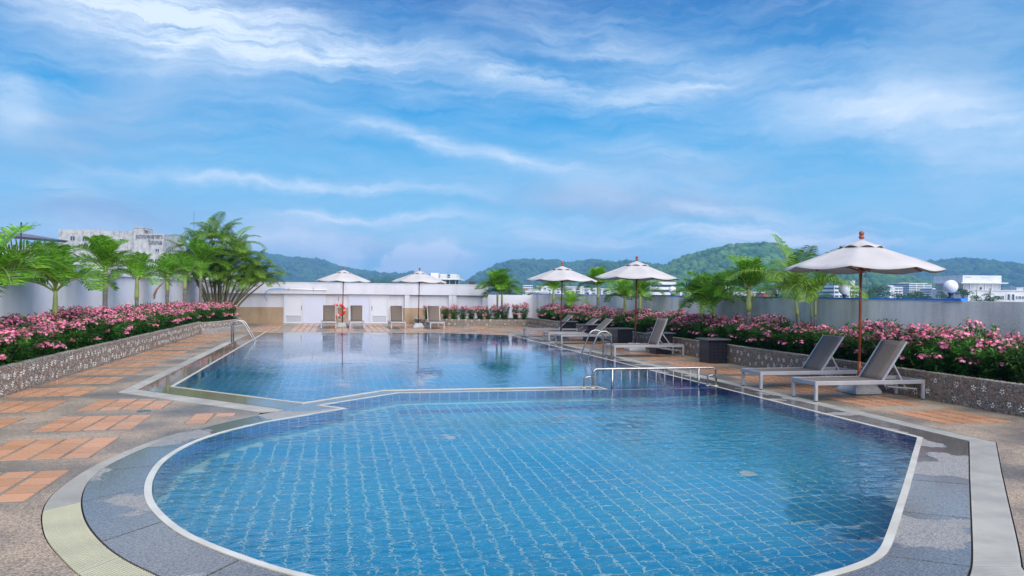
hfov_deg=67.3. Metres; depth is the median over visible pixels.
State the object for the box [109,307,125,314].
oleander bush
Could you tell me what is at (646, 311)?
oleander bush
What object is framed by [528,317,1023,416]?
planter
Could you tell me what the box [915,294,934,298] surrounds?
broadleaf tree
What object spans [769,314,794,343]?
oleander bush
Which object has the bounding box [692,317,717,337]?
oleander bush
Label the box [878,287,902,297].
terrace houses
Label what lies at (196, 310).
oleander bush
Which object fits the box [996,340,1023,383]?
oleander bush
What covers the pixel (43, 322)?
oleander bush
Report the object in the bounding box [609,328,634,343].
side table
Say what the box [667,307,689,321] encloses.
oleander bush
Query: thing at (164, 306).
oleander bush
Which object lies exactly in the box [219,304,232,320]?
oleander bush
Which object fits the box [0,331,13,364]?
oleander bush
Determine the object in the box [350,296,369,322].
door panel
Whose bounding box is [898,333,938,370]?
oleander bush
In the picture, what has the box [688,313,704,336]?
oleander bush
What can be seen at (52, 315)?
oleander bush
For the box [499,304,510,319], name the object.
oleander bush
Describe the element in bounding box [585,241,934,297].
green hill
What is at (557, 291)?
town house
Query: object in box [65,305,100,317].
oleander bush
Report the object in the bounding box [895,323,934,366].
oleander bush
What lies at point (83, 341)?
oleander bush
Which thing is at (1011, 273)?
hills
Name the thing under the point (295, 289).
cleaning pole
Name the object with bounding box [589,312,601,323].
oleander bush
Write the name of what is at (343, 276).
parasol
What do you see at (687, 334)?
oleander bush
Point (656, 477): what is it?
pool water
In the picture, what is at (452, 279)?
rooftop block
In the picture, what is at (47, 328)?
oleander bush
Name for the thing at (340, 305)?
life ring
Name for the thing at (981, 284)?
white landmark
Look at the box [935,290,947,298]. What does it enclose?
broadleaf tree
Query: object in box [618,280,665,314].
palm tree
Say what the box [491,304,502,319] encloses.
oleander bush
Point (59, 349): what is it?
oleander bush
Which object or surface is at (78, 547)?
drain grating
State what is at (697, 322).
oleander bush
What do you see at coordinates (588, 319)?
oleander bush
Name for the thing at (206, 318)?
oleander bush
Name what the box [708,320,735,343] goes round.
oleander bush
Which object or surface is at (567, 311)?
oleander bush
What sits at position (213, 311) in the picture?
oleander bush
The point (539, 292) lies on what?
town house
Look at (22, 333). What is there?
oleander bush
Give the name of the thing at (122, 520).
stone border
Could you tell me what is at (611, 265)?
wooded spur
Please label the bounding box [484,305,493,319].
oleander bush
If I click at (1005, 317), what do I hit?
grey wall
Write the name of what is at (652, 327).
oleander bush
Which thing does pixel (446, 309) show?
oleander bush
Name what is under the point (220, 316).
oleander bush
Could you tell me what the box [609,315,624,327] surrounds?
oleander bush
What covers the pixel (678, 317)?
oleander bush
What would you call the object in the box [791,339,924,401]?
sun lounger
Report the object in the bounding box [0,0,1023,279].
sky
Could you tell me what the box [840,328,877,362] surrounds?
oleander bush
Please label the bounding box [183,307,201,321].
oleander bush
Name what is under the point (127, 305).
oleander bush
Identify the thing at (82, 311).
oleander bush
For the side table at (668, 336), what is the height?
0.575 m
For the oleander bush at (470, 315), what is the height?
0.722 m
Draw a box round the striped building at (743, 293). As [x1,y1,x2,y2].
[727,292,763,295]
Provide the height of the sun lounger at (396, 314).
0.980 m
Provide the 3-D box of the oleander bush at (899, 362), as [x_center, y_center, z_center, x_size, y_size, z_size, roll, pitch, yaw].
[6.584,1.108,13.199,0.831,0.608,0.887,0,0,14]
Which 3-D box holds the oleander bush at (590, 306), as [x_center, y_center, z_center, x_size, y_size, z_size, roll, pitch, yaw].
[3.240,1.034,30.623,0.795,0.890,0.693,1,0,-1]
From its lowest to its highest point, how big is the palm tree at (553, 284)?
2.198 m
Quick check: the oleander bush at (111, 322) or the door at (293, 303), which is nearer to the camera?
the oleander bush at (111, 322)
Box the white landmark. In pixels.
[928,275,1023,301]
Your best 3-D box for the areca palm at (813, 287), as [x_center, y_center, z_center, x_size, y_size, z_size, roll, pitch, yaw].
[6.435,0.387,16.537,2.248,2.118,2.099,1,0,-21]
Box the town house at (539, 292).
[524,291,548,294]
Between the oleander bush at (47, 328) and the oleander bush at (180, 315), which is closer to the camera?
the oleander bush at (47, 328)
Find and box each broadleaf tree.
[820,293,831,296]
[854,291,875,297]
[855,284,892,297]
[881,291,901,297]
[896,290,924,298]
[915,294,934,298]
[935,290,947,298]
[953,287,973,297]
[970,290,983,300]
[982,288,1002,301]
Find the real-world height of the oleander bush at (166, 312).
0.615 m
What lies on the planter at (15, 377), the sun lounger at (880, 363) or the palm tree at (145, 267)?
the palm tree at (145, 267)
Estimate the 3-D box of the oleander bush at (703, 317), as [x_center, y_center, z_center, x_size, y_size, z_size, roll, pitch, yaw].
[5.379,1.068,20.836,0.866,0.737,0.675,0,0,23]
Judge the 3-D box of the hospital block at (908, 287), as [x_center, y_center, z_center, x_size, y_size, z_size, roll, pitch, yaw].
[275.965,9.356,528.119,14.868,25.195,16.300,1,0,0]
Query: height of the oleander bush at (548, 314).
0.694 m
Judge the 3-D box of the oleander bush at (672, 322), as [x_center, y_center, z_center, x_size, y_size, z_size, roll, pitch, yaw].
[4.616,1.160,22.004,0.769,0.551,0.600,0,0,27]
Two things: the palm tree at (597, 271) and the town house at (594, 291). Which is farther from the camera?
the town house at (594, 291)
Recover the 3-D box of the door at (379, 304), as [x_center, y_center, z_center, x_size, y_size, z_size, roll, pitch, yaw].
[-6.698,1.082,38.868,0.808,1.335,0.068,1,0,-13]
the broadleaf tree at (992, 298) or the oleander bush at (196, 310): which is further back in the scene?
the broadleaf tree at (992, 298)
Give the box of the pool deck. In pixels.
[0,323,1023,575]
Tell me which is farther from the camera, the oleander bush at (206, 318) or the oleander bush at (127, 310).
the oleander bush at (206, 318)
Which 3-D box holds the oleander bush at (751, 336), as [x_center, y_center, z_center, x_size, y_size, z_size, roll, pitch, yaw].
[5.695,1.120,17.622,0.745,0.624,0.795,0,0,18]
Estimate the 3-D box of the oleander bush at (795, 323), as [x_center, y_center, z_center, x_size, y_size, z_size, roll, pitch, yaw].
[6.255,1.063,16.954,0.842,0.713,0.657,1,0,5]
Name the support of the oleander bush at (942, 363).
on the planter at (997, 396)
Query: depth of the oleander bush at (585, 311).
29.75 m
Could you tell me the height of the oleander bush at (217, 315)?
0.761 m
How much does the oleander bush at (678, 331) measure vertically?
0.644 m
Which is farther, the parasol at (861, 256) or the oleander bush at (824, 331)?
the oleander bush at (824, 331)
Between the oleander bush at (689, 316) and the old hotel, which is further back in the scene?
the old hotel
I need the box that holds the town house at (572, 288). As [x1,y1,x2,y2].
[564,286,582,293]
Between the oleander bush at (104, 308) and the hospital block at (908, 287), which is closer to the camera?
the oleander bush at (104, 308)
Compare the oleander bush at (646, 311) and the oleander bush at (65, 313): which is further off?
the oleander bush at (646, 311)
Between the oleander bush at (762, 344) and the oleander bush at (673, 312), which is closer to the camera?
the oleander bush at (762, 344)
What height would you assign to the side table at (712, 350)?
0.575 m
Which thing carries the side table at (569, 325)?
on the pool deck
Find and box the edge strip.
[547,294,967,300]
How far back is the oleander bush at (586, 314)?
29.22 m
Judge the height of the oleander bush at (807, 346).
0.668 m
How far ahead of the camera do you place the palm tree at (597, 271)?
29.19 m
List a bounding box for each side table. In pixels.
[558,321,577,330]
[581,324,600,341]
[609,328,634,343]
[646,332,675,353]
[695,338,730,363]
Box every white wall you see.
[0,264,198,324]
[488,295,532,317]
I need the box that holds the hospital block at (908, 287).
[897,283,931,297]
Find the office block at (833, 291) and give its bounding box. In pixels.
[819,285,858,297]
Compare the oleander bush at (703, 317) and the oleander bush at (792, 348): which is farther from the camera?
the oleander bush at (703, 317)
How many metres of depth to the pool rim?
6.15 m
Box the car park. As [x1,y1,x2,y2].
[645,282,675,294]
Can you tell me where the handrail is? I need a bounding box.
[582,367,717,387]
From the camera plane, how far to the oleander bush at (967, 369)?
11.62 m
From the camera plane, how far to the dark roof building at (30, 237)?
163.96 m
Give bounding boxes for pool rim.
[144,332,922,575]
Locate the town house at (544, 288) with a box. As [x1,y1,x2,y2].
[537,286,547,290]
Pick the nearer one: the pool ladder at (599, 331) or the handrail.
the handrail
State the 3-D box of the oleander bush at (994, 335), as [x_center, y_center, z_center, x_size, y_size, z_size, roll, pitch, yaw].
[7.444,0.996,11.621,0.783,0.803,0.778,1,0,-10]
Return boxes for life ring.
[334,297,345,316]
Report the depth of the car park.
150.01 m
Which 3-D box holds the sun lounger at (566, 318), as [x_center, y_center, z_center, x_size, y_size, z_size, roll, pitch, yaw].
[1.433,1.400,28.582,1.930,0.804,0.640,1,0,-13]
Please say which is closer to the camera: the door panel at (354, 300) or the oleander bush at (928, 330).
the oleander bush at (928, 330)
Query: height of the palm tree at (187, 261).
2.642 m
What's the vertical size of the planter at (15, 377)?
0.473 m
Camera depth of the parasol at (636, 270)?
21.43 m
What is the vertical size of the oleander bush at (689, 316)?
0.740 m
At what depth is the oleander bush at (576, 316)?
30.60 m
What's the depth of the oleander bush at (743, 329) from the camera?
18.01 m
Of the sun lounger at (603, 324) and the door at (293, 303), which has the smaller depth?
the sun lounger at (603, 324)
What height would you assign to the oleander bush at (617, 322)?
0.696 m
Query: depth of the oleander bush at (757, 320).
18.34 m
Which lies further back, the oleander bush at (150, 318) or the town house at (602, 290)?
the town house at (602, 290)
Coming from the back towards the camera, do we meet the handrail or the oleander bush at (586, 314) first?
the oleander bush at (586, 314)
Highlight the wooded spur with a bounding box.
[539,259,666,287]
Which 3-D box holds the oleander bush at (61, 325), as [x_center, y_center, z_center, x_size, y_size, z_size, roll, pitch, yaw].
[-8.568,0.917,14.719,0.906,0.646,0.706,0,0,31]
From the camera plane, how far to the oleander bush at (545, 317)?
34.52 m
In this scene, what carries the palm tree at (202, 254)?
on the planter at (216, 326)
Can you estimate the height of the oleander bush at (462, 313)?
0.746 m
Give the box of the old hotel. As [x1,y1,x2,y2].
[59,227,184,264]
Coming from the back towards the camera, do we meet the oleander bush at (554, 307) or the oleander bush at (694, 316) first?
the oleander bush at (554, 307)
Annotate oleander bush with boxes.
[0,313,29,329]
[0,315,15,328]
[0,321,9,328]
[0,328,31,364]
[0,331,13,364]
[1,312,43,328]
[2,328,45,361]
[5,315,52,332]
[10,324,50,359]
[24,327,66,357]
[26,324,63,355]
[29,313,58,326]
[39,311,60,323]
[44,325,77,354]
[48,306,79,322]
[48,320,86,351]
[61,306,90,320]
[63,321,87,348]
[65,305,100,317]
[65,315,108,346]
[67,321,101,347]
[79,311,110,343]
[86,306,101,314]
[91,305,120,316]
[91,307,114,318]
[98,318,119,343]
[101,314,128,341]
[102,313,135,338]
[103,314,130,339]
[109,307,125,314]
[112,307,132,315]
[117,302,142,313]
[121,314,146,337]
[122,316,135,337]
[123,313,147,335]
[132,309,158,333]
[133,314,150,333]
[135,304,149,312]
[138,307,162,331]
[146,309,171,330]
[154,303,173,309]
[161,309,179,329]
[163,311,179,327]
[164,310,178,325]
[165,309,186,326]
[172,308,191,325]
[181,307,191,324]
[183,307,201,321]
[184,304,205,322]
[184,307,195,324]
[193,302,210,321]
[199,306,212,321]
[206,303,220,321]
[211,303,223,320]
[212,305,227,320]
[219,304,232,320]
[220,304,234,319]
[222,301,237,319]
[423,305,429,318]
[440,306,450,319]
[445,304,459,319]
[456,305,468,319]
[466,306,477,319]
[476,305,485,319]
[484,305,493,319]
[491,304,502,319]
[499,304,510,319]
[511,304,520,319]
[519,302,528,319]
[535,304,549,318]
[540,307,552,319]
[544,306,553,319]
[550,306,559,318]
[551,310,564,320]
[552,310,560,320]
[562,309,571,320]
[567,311,575,320]
[571,309,582,323]
[573,309,586,323]
[574,303,588,311]
[578,310,590,323]
[579,312,589,323]
[586,304,596,310]
[586,310,598,321]
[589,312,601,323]
[594,306,606,312]
[595,313,606,323]
[599,309,610,327]
[605,312,614,327]
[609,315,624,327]
[611,311,631,327]
[618,310,637,327]
[623,316,637,331]
[632,315,646,331]
[634,313,653,332]
[641,307,659,318]
[642,313,662,331]
[646,318,666,329]
[654,313,676,331]
[661,310,675,319]
[663,319,680,336]
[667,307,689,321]
[671,317,690,337]
[674,311,698,330]
[678,320,696,339]
[685,313,697,337]
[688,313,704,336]
[688,318,704,339]
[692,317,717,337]
[699,314,709,325]
[703,323,726,337]
[707,313,725,328]
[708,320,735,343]
[717,316,735,342]
[723,318,745,345]
[728,313,745,331]
[734,324,753,346]
[735,318,754,333]
[746,323,784,349]
[746,324,769,347]
[749,314,772,341]
[758,312,790,334]
[760,327,800,351]
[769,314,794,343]
[778,323,810,353]
[779,320,805,347]
[791,325,821,354]
[796,322,813,350]
[810,323,836,357]
[827,327,857,359]
[830,326,854,354]
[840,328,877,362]
[841,319,870,359]
[854,329,897,359]
[857,319,894,355]
[868,318,908,348]
[872,335,919,367]
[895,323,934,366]
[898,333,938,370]
[908,324,946,369]
[915,333,967,373]
[933,323,978,372]
[946,329,993,377]
[955,317,1003,373]
[961,338,1023,382]
[975,327,1023,379]
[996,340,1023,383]
[1006,337,1023,363]
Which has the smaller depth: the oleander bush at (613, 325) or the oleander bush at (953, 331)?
the oleander bush at (953, 331)
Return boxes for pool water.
[152,332,916,575]
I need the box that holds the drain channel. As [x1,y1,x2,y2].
[41,336,1023,574]
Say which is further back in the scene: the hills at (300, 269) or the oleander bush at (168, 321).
the hills at (300, 269)
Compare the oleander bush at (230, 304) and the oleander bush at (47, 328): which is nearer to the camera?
the oleander bush at (47, 328)
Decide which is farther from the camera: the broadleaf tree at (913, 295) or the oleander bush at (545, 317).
the broadleaf tree at (913, 295)
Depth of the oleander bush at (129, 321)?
18.41 m
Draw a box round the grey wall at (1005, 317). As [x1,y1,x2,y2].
[530,294,1023,368]
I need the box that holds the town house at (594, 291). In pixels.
[582,288,596,293]
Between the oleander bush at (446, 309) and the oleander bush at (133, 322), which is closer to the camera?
the oleander bush at (133, 322)
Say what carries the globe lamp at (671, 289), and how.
on the grey wall at (1005, 317)
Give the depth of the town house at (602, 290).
293.99 m
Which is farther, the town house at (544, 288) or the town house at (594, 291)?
the town house at (544, 288)
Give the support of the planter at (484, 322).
on the pool deck
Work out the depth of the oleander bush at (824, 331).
15.14 m
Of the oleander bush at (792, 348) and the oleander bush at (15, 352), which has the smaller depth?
the oleander bush at (15, 352)
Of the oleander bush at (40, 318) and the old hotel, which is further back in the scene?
the old hotel
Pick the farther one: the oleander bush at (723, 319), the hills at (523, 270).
the hills at (523, 270)
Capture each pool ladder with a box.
[231,320,256,342]
[580,329,612,358]
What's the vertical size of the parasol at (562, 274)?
2.691 m
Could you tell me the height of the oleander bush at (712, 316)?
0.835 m
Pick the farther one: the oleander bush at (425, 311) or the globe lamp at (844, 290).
the oleander bush at (425, 311)
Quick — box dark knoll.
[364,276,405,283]
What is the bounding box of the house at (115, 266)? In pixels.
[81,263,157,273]
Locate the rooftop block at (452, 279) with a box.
[431,273,464,283]
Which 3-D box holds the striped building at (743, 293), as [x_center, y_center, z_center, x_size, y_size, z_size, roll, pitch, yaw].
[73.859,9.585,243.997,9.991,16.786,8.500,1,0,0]
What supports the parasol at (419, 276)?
on the pool deck
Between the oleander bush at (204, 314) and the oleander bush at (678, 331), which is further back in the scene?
the oleander bush at (204, 314)
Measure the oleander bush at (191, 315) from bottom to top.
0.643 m
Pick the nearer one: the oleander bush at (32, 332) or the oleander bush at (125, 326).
the oleander bush at (32, 332)
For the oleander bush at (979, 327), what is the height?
0.947 m
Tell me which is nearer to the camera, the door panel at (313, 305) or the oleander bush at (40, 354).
the oleander bush at (40, 354)
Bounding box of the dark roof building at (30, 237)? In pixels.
[0,232,66,255]
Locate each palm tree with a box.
[0,221,75,297]
[2,241,117,317]
[68,235,144,313]
[108,252,172,307]
[145,253,193,303]
[171,253,211,303]
[172,239,229,303]
[474,268,519,312]
[480,273,525,318]
[535,281,572,305]
[552,291,588,309]
[575,265,616,312]
[602,279,645,310]
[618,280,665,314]
[671,275,734,322]
[677,271,753,317]
[707,254,787,326]
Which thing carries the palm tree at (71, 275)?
on the planter at (15, 377)
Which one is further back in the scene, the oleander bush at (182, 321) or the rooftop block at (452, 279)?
the rooftop block at (452, 279)
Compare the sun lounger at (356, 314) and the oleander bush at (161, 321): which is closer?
the oleander bush at (161, 321)
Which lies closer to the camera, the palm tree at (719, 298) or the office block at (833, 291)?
the palm tree at (719, 298)
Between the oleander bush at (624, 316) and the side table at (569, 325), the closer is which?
the oleander bush at (624, 316)
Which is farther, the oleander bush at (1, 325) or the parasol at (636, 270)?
the parasol at (636, 270)
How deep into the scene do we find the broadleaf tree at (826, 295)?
269.04 m
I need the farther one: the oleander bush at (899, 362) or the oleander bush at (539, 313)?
the oleander bush at (539, 313)
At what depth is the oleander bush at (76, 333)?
15.11 m
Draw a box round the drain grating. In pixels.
[42,335,1023,575]
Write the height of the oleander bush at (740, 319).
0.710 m
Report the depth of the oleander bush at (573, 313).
31.26 m
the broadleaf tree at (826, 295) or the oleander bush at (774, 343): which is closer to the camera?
the oleander bush at (774, 343)
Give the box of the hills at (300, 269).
[185,246,461,283]
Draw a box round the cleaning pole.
[264,288,326,299]
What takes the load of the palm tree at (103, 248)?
on the planter at (15, 377)
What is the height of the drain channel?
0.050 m
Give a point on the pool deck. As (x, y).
(56, 435)
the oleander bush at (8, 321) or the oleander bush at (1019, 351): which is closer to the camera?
the oleander bush at (1019, 351)
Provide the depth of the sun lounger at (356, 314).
34.30 m
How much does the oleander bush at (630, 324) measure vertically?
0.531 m
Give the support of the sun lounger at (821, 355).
on the pool deck
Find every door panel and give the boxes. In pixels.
[304,296,323,322]
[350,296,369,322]
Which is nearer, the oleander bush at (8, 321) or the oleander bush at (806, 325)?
the oleander bush at (8, 321)
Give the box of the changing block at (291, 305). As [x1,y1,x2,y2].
[202,281,487,322]
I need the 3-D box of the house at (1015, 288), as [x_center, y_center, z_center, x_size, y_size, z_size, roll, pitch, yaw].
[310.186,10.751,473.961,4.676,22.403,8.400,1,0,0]
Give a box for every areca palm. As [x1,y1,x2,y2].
[725,234,868,352]
[751,272,846,327]
[763,248,838,326]
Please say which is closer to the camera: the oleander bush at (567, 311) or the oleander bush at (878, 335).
the oleander bush at (878, 335)
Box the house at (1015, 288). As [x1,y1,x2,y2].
[1008,287,1023,289]
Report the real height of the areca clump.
4.739 m
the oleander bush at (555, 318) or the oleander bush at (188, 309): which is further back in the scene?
the oleander bush at (555, 318)
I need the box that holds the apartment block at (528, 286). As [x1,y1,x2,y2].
[523,285,532,288]
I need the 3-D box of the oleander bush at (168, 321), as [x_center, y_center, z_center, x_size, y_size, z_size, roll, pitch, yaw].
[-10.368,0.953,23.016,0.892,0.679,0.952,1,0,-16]
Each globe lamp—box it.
[669,286,675,294]
[838,284,850,297]
[943,280,957,297]
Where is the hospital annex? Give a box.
[919,288,934,298]
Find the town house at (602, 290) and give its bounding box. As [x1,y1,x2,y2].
[600,288,613,294]
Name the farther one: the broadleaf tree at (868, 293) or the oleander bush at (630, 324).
the broadleaf tree at (868, 293)
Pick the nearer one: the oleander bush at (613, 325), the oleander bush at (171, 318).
the oleander bush at (171, 318)
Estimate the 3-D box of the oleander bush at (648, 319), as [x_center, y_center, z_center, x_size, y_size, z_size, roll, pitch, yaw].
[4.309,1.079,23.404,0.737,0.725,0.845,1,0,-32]
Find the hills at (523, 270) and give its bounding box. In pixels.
[423,258,608,294]
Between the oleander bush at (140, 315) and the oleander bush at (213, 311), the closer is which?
the oleander bush at (140, 315)
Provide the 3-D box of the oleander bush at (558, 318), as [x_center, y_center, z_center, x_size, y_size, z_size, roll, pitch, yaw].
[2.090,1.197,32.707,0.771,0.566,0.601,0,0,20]
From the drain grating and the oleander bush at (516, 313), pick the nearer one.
the drain grating
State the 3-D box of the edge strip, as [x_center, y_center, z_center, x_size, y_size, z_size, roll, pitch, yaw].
[4.489,0.261,27.530,0.150,0.042,29.350,1,0,-13]
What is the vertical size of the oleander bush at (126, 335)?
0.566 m
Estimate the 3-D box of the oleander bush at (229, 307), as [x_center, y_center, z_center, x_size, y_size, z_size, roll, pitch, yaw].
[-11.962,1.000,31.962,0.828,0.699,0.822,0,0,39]
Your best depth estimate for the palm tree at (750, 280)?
18.55 m
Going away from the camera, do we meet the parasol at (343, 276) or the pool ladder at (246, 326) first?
the pool ladder at (246, 326)
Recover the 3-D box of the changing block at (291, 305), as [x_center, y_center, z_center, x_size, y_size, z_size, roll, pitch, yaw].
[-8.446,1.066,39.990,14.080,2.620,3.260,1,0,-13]
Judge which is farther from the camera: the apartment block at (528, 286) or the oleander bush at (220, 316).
the apartment block at (528, 286)
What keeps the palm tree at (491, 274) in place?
in the planter at (484, 322)
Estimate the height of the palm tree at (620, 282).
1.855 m
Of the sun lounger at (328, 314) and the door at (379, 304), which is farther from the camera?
the door at (379, 304)
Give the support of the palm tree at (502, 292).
in the planter at (484, 322)
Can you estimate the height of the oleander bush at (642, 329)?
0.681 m
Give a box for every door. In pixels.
[285,295,302,322]
[371,296,387,322]
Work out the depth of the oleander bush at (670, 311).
23.27 m
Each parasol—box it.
[315,267,370,327]
[392,268,446,327]
[526,262,596,340]
[594,256,678,350]
[784,231,945,394]
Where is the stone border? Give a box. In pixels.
[82,332,970,575]
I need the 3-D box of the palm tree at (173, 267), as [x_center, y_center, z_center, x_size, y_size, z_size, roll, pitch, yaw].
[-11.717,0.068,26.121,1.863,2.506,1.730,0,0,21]
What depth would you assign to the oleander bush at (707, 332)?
19.50 m
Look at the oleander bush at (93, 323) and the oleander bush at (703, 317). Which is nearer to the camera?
the oleander bush at (93, 323)
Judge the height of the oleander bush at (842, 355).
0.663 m
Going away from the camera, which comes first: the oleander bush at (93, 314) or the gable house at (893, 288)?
the oleander bush at (93, 314)
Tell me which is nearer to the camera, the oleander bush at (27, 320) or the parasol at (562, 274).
the oleander bush at (27, 320)
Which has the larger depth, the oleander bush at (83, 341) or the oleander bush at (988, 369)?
the oleander bush at (83, 341)
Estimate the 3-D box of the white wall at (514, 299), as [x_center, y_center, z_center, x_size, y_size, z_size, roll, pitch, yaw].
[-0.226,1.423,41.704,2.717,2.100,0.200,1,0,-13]
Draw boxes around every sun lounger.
[321,305,335,328]
[349,305,364,328]
[388,306,405,328]
[425,306,444,328]
[523,315,577,336]
[543,318,598,341]
[555,318,612,344]
[605,318,683,356]
[741,334,856,389]
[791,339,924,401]
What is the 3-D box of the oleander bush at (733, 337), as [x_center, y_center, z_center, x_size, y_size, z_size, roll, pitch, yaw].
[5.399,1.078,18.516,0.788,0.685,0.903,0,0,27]
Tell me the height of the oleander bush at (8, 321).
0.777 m
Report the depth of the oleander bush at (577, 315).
30.23 m
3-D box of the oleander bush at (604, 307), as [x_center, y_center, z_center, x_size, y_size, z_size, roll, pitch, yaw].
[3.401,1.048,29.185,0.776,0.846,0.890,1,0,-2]
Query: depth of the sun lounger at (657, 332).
19.88 m
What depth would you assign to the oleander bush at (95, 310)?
17.94 m
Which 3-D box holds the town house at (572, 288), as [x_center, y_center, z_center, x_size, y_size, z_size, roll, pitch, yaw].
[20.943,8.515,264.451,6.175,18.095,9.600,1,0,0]
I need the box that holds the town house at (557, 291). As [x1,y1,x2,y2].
[555,288,563,293]
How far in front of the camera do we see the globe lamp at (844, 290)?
16.36 m
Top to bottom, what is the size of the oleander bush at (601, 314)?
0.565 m
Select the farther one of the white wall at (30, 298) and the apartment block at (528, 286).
the apartment block at (528, 286)
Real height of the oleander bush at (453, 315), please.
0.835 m
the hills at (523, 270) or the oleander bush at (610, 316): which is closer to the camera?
the oleander bush at (610, 316)
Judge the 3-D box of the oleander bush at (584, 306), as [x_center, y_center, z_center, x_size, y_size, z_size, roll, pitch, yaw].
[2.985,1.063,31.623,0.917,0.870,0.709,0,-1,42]
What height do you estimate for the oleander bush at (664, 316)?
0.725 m
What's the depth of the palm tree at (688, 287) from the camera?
20.89 m
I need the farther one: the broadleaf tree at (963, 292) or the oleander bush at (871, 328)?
the broadleaf tree at (963, 292)
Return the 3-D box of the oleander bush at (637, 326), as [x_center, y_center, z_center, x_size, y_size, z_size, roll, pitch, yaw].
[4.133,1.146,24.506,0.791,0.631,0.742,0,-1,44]
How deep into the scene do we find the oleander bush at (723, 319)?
19.78 m
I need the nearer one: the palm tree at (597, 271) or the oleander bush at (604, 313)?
the oleander bush at (604, 313)
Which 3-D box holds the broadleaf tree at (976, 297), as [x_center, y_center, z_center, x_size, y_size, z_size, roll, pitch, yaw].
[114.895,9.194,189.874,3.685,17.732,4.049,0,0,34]
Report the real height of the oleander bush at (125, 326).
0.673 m
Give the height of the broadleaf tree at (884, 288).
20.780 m
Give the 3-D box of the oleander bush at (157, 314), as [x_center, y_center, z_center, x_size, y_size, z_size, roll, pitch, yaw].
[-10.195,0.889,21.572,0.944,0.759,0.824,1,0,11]
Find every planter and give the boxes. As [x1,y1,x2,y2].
[0,321,201,396]
[201,315,245,333]
[414,317,527,325]
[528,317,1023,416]
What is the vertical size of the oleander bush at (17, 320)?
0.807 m
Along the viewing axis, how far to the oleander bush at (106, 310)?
18.50 m
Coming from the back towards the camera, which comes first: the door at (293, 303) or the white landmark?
the white landmark
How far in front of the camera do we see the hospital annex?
507.17 m
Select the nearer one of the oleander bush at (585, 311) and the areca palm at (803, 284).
the areca palm at (803, 284)
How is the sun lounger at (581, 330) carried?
on the pool deck
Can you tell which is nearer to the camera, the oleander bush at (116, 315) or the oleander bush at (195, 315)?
the oleander bush at (116, 315)
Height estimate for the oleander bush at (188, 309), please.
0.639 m
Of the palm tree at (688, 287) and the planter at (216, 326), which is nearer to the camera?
the palm tree at (688, 287)
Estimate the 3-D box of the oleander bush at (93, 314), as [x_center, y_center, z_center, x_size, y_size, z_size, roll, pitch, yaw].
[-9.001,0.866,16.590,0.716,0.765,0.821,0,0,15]
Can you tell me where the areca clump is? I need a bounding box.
[165,211,290,314]
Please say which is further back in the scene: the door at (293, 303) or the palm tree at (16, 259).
the door at (293, 303)
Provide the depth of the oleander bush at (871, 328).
14.49 m
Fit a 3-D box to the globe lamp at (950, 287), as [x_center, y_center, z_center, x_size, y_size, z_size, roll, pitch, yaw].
[7.752,0.020,13.596,0.237,0.323,0.237,1,0,0]
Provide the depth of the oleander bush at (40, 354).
13.36 m
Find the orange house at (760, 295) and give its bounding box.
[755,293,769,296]
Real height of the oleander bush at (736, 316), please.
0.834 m
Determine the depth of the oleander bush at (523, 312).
37.92 m
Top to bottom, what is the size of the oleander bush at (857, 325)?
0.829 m
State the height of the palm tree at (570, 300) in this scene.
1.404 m
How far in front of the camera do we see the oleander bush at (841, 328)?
15.43 m
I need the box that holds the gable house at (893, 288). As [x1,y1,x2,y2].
[883,285,894,297]
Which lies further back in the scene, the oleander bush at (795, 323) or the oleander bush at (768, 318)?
the oleander bush at (768, 318)
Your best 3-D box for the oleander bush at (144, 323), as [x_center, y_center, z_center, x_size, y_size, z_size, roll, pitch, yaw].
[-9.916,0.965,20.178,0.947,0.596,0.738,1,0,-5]
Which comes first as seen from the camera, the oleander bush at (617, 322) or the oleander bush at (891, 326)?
the oleander bush at (891, 326)
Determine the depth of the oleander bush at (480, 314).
37.29 m
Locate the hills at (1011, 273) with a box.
[898,257,1023,289]

